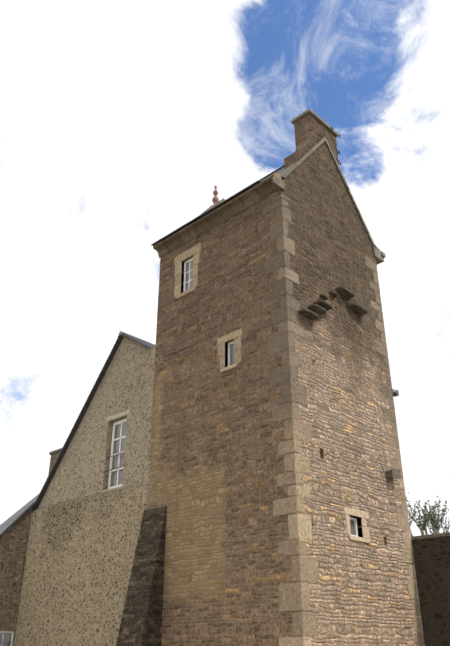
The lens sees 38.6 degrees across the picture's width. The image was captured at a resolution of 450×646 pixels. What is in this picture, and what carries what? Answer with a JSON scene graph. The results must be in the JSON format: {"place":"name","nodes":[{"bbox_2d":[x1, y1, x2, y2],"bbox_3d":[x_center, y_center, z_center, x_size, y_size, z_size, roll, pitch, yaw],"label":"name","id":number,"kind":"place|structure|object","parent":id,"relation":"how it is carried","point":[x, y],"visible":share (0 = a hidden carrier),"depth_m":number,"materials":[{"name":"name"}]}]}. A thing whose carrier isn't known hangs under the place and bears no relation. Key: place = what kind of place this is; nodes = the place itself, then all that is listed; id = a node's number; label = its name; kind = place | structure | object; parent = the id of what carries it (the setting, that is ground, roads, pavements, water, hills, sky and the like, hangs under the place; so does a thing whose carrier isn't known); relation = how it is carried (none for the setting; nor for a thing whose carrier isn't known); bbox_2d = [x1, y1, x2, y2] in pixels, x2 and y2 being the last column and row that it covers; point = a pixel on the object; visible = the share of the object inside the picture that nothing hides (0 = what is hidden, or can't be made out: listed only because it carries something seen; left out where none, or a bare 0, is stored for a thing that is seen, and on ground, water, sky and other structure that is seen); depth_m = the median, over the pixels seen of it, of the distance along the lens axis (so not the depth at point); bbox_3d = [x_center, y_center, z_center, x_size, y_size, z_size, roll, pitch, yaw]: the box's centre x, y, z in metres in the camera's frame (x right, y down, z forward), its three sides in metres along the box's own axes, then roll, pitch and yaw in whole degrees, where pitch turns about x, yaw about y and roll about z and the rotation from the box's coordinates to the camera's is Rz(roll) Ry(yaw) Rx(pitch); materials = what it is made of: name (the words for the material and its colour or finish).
{"place":"outdoors","nodes":[
{"label":"outdoors","id":0,"kind":"place"},
{"bbox_2d":[0,508,34,645],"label":"wall","id":1,"kind":"structure","parent":0,"point":[13,543],"depth_m":20.88,"materials":[{"name":"stone"}]},
{"bbox_2d":[0,631,13,645],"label":"window frame","id":2,"kind":"object","parent":1,"relation":"attached to","point":[12,636],"visible":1,"depth_m":20.15,"materials":[{"name":"white wood"}]},
{"bbox_2d":[0,633,11,645],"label":"window glass","id":3,"kind":"object","parent":2,"relation":"in","point":[7,639],"visible":1,"depth_m":20.12,"materials":[{"name":"grey glass"}]},
{"bbox_2d":[0,494,38,536],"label":"building roof","id":4,"kind":"structure","parent":1,"relation":"on","point":[9,522],"depth_m":23.38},
{"bbox_2d":[14,482,142,645],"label":"wall","id":5,"kind":"structure","parent":0,"point":[80,555],"depth_m":18.85,"materials":[{"name":"beige stone"}]},
{"bbox_2d":[37,336,150,508],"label":"gable wall","id":6,"kind":"structure","parent":5,"relation":"on","point":[84,466],"depth_m":20.74,"materials":[{"name":"beige stone"}]},
{"bbox_2d":[48,451,60,475],"bbox_3d":[-5.809,6.088,22.617,0.880,3.000,0.600,-24,-35,38],"label":"chimney","id":7,"kind":"object","parent":6,"relation":"on","point":[53,458],"visible":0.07,"depth_m":23.11,"materials":[{"name":"stone"}]},
{"bbox_2d":[49,448,61,454],"bbox_3d":[-5.809,4.707,23.321,0.980,0.100,0.700,-24,-35,38],"label":"chimney cap","id":8,"kind":"object","parent":7,"relation":"on","point":[55,451],"visible":0.25,"depth_m":23.16,"materials":[{"name":"grey stone"}]},
{"bbox_2d":[32,333,154,510],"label":"house roof","id":9,"kind":"structure","parent":6,"relation":"on","point":[79,420],"depth_m":21.80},
{"bbox_2d":[118,331,155,345],"bbox_3d":[-1.393,1.358,23.619,0.260,0.200,6.180,-24,-35,38],"label":"house ridge cap","id":10,"kind":"object","parent":9,"relation":"on","point":[120,333],"visible":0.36,"depth_m":21.91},
{"bbox_2d":[105,452,124,471],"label":"window muntins","id":11,"kind":"object","parent":6,"relation":"attached to","point":[117,467],"visible":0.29,"depth_m":19.83,"materials":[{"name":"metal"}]},
{"bbox_2d":[101,409,129,492],"bbox_3d":[-3.333,4.008,20.010,1.220,2.460,0.290,-24,-35,38],"label":"house window surround","id":12,"kind":"object","parent":6,"relation":"attached to","point":[117,415],"visible":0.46,"depth_m":20.32,"materials":[{"name":"beige stone"}]},
{"bbox_2d":[108,418,126,488],"bbox_3d":[-3.282,4.068,20.039,0.900,2.168,0.045,-24,-35,38],"label":"window frame","id":13,"kind":"object","parent":12,"relation":"in","point":[121,422],"visible":0.5,"depth_m":20.17,"materials":[{"name":"white wood"}]},
{"bbox_2d":[110,422,126,486],"bbox_3d":[-3.275,4.071,20.045,0.720,1.980,0.001,-24,-35,38],"label":"window glass","id":14,"kind":"object","parent":13,"relation":"in","point":[116,457],"visible":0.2,"depth_m":20.09,"materials":[{"name":"grey glass"}]},
{"bbox_2d":[141,346,155,522],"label":"tower wall","id":15,"kind":"structure","parent":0,"point":[148,437],"depth_m":18.50,"materials":[{"name":"beige stone"}]},
{"bbox_2d":[0,0,449,645],"label":"sky","id":16,"kind":"structure","parent":0,"point":[121,121],"materials":[{"name":"white"}]},
{"bbox_2d":[260,165,283,179],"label":"tower ridge","id":17,"kind":"structure","parent":0,"point":[272,172],"depth_m":21.93,"materials":[{"name":"grey stone"}]},
{"label":"ground","id":18,"kind":"structure","parent":0,"visible":0},
{"bbox_2d":[116,506,166,645],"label":"buttress","id":19,"kind":"structure","parent":18,"relation":"on","point":[141,623],"depth_m":15.77,"materials":[{"name":"stone"}]},
{"bbox_2d":[147,166,422,645],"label":"tower walls","id":20,"kind":"structure","parent":18,"relation":"on","point":[216,464],"depth_m":16.15,"materials":[{"name":"brown stone"}]},
{"bbox_2d":[174,243,200,298],"bbox_3d":[-1.076,-1.511,19.595,1.200,1.600,0.320,-24,-35,38],"label":"surround","id":21,"kind":"object","parent":20,"relation":"attached to","point":[195,253],"visible":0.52,"depth_m":19.57,"materials":[{"name":"stone"}]},
{"bbox_2d":[183,258,192,291],"bbox_3d":[-1.071,-1.429,19.559,0.500,1.188,0.045,-24,-35,38],"label":"window frame","id":22,"kind":"object","parent":20,"relation":"attached to","point":[185,273],"visible":0.4,"depth_m":19.67,"materials":[{"name":"white wood"}]},
{"bbox_2d":[186,260,192,290],"bbox_3d":[-1.063,-1.425,19.566,0.370,1.050,0.001,-24,-35,38],"label":"window glass","id":23,"kind":"object","parent":22,"relation":"in","point":[187,275],"visible":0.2,"depth_m":19.60,"materials":[{"name":"grey glass"}]},
{"bbox_2d":[200,198,224,214],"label":"roof ridge","id":24,"kind":"structure","parent":20,"relation":"attached to","point":[217,203],"depth_m":23.40,"materials":[{"name":"stone"}]},
{"bbox_2d":[212,186,218,205],"bbox_3d":[-0.351,-4.717,23.997,0.273,1.030,0.280,-24,-35,38],"label":"finial","id":25,"kind":"object","parent":20,"relation":"on","point":[215,199],"visible":0.81,"depth_m":23.92,"materials":[{"name":"ceramic"}]},
{"bbox_2d":[153,176,279,257],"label":"cornice","id":26,"kind":"structure","parent":20,"relation":"attached to","point":[260,191],"depth_m":19.12,"materials":[{"name":"stone"}]},
{"bbox_2d":[151,167,283,245],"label":"tower roof","id":27,"kind":"structure","parent":20,"relation":"on","point":[215,207],"depth_m":19.36,"materials":[{"name":"black stone"}]},
{"bbox_2d":[217,329,241,372],"bbox_3d":[0.202,0.792,17.056,0.930,1.050,0.340,-24,-35,38],"label":"surround","id":28,"kind":"object","parent":20,"relation":"attached to","point":[222,347],"visible":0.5,"depth_m":16.98,"materials":[{"name":"stone"}]},
{"bbox_2d":[228,341,233,365],"bbox_3d":[0.207,0.839,17.038,0.330,0.757,0.045,-24,-35,38],"label":"window frame","id":29,"kind":"object","parent":20,"relation":"attached to","point":[230,343],"visible":0.31,"depth_m":17.15,"materials":[{"name":"white wood"}]},
{"bbox_2d":[230,344,233,364],"bbox_3d":[0.215,0.843,17.044,0.210,0.630,0.001,-24,-35,38],"label":"window glass","id":30,"kind":"object","parent":29,"relation":"in","point":[232,354],"visible":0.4,"depth_m":17.08,"materials":[{"name":"grey glass"}]},
{"bbox_2d":[263,194,319,645],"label":"quoins","id":31,"kind":"object","parent":20,"relation":"attached to","point":[294,596],"visible":0.94,"depth_m":14.63,"materials":[{"name":"stone"}]},
{"bbox_2d":[284,113,341,192],"bbox_3d":[2.725,-5.314,20.391,0.624,2.700,2.210,-24,-35,38],"label":"chimney","id":32,"kind":"object","parent":20,"relation":"on","point":[311,131],"visible":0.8,"depth_m":20.34,"materials":[{"name":"stone"}]},
{"bbox_2d":[291,108,338,136],"bbox_3d":[2.987,-6.444,21.268,0.770,0.110,1.600,-24,-35,38],"label":"chimney cap","id":33,"kind":"object","parent":32,"relation":"on","point":[318,118],"visible":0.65,"depth_m":20.87,"materials":[{"name":"grey stone"}]},
{"bbox_2d":[279,137,375,248],"bbox_3d":[3.027,-4.500,20.235,0.600,3.257,4.804,-24,-35,38],"label":"gable coping","id":34,"kind":"object","parent":20,"relation":"attached to","point":[286,172],"visible":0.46,"depth_m":20.74,"materials":[{"name":"stone"}]},
{"bbox_2d":[272,173,383,264],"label":"kneeler stones","id":35,"kind":"object","parent":20,"relation":"attached to","point":[278,181],"visible":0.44,"depth_m":17.79,"materials":[{"name":"stone"}]},
{"bbox_2d":[298,287,367,320],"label":"pigeon ledges","id":36,"kind":"object","parent":20,"relation":"attached to","point":[320,307],"visible":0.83,"depth_m":17.24,"materials":[{"name":"stone"}]},
{"bbox_2d":[330,126,349,188],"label":"moss tufts","id":37,"kind":"object","parent":20,"relation":"attached to","point":[338,151],"visible":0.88,"depth_m":21.18,"materials":[{"name":"green plant"}]},
{"bbox_2d":[344,506,369,542],"bbox_3d":[3.052,4.836,15.312,0.325,0.740,1.040,-24,-35,38],"label":"surround","id":38,"kind":"object","parent":20,"relation":"attached to","point":[364,531],"visible":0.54,"depth_m":15.30,"materials":[{"name":"stone"}]},
{"bbox_2d":[350,517,357,536],"bbox_3d":[2.989,4.851,15.263,0.045,0.478,0.500,-24,-35,38],"label":"window frame","id":39,"kind":"object","parent":38,"relation":"in","point":[355,522],"visible":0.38,"depth_m":15.38,"materials":[{"name":"white wood"}]},
{"bbox_2d":[350,520,355,534],"bbox_3d":[2.982,4.854,15.270,0.001,0.350,0.380,-24,-35,38],"label":"window glass","id":40,"kind":"object","parent":39,"relation":"in","point":[352,525],"visible":0.4,"depth_m":15.33,"materials":[{"name":"grey glass"}]},
{"bbox_2d":[319,241,396,504],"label":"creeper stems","id":41,"kind":"object","parent":20,"relation":"attached to","point":[364,368],"visible":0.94,"depth_m":17.95,"materials":[{"name":"brown plant"}]},
{"bbox_2d":[385,468,400,478],"bbox_3d":[4.395,4.029,16.984,0.320,0.307,0.466,-24,-35,38],"label":"corbel","id":42,"kind":"object","parent":20,"relation":"attached to","point":[392,473],"visible":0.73,"depth_m":16.85,"materials":[{"name":"stone"}]},
{"bbox_2d":[365,256,423,645],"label":"quoins","id":43,"kind":"object","parent":20,"relation":"attached to","point":[403,523],"visible":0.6,"depth_m":17.55,"materials":[{"name":"stone"}]},
{"bbox_2d":[391,388,398,396],"bbox_3d":[4.923,2.024,18.781,0.160,0.160,0.350,-24,-35,38],"label":"bracket","id":44,"kind":"object","parent":20,"relation":"attached to","point":[395,393],"visible":0.79,"depth_m":18.79,"materials":[{"name":"metal"}]},
{"bbox_2d":[410,527,438,541],"bbox_3d":[5.801,8.192,17.924,0.936,4.998,0.901,-12,-29,22],"label":"tree","id":45,"kind":"object","parent":18,"relation":"on","point":[434,531],"visible":0.08,"depth_m":19.13,"materials":[{"name":"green plant"}]},
{"bbox_2d":[408,498,449,532],"bbox_3d":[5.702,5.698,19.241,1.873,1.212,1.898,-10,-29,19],"label":"tree twigs","id":46,"kind":"object","parent":45,"relation":"on","point":[437,528],"visible":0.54,"depth_m":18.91,"materials":[{"name":"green plant"}]},
{"bbox_2d":[406,492,446,528],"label":"tree leaves","id":47,"kind":"object","parent":46,"relation":"on","point":[429,515],"visible":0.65,"depth_m":18.96,"materials":[{"name":"green plant"}]},
{"bbox_2d":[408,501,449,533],"bbox_3d":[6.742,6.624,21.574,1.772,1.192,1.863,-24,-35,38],"label":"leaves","id":48,"kind":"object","parent":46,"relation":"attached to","point":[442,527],"visible":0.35,"depth_m":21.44,"materials":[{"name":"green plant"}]},
{"bbox_2d":[411,536,449,645],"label":"garden wall","id":49,"kind":"structure","parent":18,"relation":"on","point":[431,556],"depth_m":15.97,"materials":[{"name":"stone"}]},
{"bbox_2d":[411,532,449,539],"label":"wall coping","id":50,"kind":"object","parent":49,"relation":"on","point":[430,536],"visible":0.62,"depth_m":16.44,"materials":[{"name":"stone"}]}
]}

